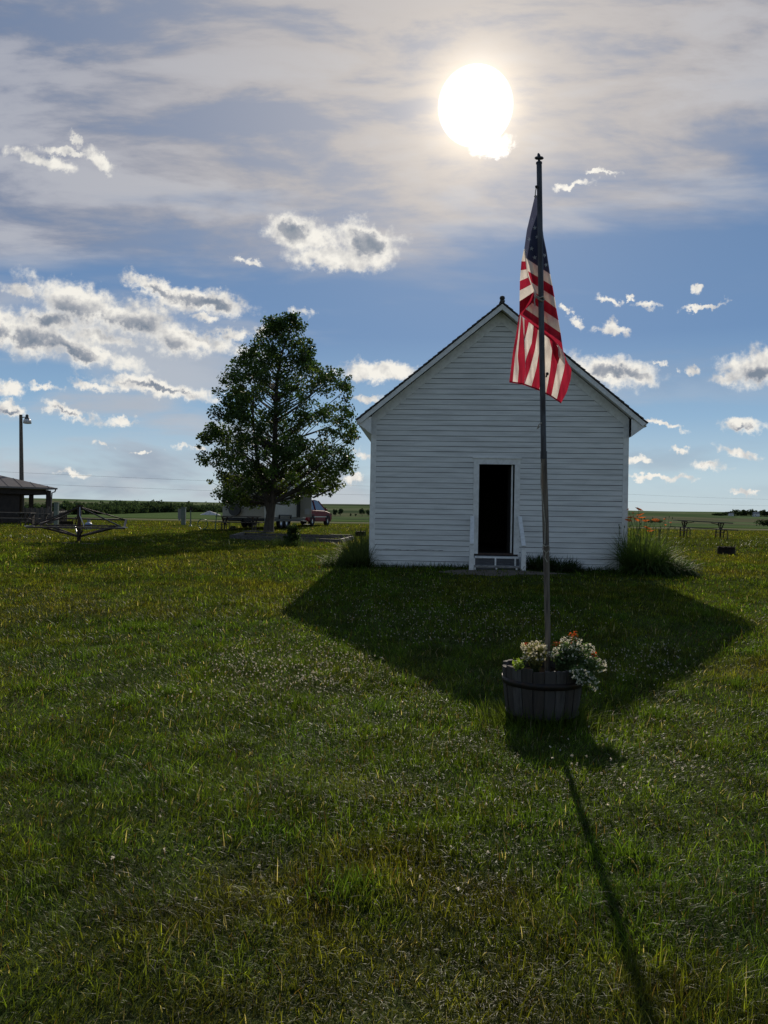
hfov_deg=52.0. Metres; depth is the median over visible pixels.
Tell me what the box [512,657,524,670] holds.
lime leaf plant
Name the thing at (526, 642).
marigold
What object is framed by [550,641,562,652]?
marigold
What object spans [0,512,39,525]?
picnic table
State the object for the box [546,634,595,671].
white flower plant
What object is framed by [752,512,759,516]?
farm building
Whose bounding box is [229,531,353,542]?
timber frame
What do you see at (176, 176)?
sky
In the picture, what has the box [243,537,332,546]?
weeds
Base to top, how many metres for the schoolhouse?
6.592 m
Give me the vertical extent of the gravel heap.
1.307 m
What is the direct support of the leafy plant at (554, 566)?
on the ground at (732, 524)
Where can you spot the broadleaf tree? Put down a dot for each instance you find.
(256, 365)
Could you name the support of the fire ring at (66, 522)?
on the ground at (732, 524)
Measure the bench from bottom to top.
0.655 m
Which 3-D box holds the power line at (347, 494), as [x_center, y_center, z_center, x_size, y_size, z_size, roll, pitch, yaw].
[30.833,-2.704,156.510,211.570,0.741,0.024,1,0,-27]
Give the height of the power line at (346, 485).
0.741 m
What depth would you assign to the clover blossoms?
7.54 m
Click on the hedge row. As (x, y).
(764, 522)
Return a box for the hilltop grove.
[712,509,767,515]
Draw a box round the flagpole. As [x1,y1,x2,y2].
[534,153,549,671]
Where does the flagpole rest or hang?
on the barrel planter
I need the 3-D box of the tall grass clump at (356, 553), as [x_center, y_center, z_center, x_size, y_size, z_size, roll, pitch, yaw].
[-0.561,0.705,19.188,2.473,1.136,3.824,1,0,0]
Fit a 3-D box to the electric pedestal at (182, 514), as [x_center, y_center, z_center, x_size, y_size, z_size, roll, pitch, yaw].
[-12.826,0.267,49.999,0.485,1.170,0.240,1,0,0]
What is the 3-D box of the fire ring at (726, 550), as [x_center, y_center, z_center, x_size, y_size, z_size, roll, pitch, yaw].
[12.172,1.343,27.997,0.624,0.370,0.619,1,0,0]
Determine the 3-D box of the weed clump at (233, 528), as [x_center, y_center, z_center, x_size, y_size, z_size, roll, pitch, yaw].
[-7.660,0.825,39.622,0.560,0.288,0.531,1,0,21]
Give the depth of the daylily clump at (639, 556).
17.35 m
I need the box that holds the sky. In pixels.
[0,0,767,511]
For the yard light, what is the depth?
51.91 m
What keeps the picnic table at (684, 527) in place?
on the ground at (732, 524)
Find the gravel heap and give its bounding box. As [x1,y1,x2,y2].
[200,511,219,514]
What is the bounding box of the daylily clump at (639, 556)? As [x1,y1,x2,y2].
[597,507,710,577]
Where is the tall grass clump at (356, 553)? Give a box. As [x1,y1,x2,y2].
[314,523,392,567]
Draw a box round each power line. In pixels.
[15,472,736,498]
[45,484,751,505]
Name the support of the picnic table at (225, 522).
on the ground at (732, 524)
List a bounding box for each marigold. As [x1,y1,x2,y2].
[521,640,528,660]
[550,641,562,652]
[570,631,577,646]
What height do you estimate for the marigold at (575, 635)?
0.321 m
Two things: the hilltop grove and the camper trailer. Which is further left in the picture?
the camper trailer
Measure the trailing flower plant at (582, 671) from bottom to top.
0.280 m
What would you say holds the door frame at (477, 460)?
in the schoolhouse
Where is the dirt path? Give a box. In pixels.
[439,570,562,575]
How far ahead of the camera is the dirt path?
16.94 m
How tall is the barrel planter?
0.484 m
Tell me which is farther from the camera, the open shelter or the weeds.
the open shelter
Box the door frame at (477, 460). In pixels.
[472,457,521,554]
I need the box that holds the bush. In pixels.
[283,523,301,543]
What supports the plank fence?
on the ground at (732, 524)
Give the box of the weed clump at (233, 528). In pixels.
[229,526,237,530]
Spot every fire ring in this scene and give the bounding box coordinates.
[59,517,75,526]
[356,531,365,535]
[717,545,735,554]
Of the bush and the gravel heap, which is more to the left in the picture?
the gravel heap
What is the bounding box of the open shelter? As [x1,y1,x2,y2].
[0,475,57,522]
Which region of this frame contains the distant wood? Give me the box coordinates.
[24,499,222,514]
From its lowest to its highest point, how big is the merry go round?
1.240 m
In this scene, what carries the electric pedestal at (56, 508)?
on the ground at (732, 524)
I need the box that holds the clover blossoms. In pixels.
[30,581,713,925]
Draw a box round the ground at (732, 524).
[0,498,767,1023]
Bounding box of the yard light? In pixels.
[19,414,31,511]
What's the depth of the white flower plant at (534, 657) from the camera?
6.02 m
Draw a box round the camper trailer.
[222,473,311,527]
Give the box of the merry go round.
[24,505,127,543]
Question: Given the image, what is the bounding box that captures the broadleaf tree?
[194,311,360,530]
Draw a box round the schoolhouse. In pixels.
[355,296,648,570]
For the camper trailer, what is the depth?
45.19 m
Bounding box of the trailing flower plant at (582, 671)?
[567,655,606,690]
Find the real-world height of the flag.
1.680 m
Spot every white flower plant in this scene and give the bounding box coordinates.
[520,640,550,671]
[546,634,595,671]
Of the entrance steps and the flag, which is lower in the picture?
the entrance steps
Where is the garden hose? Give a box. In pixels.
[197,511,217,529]
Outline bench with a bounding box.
[16,513,47,523]
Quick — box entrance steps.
[469,516,525,570]
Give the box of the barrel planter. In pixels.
[502,657,582,725]
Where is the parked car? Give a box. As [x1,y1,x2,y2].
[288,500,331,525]
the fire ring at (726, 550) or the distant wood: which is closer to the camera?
the fire ring at (726, 550)
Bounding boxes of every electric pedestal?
[53,502,59,526]
[178,507,185,524]
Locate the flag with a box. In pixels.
[509,188,570,402]
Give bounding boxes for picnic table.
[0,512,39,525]
[217,516,264,530]
[668,520,737,537]
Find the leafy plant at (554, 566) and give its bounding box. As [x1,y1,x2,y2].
[514,552,591,572]
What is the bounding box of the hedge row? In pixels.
[754,519,767,526]
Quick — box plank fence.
[24,506,66,523]

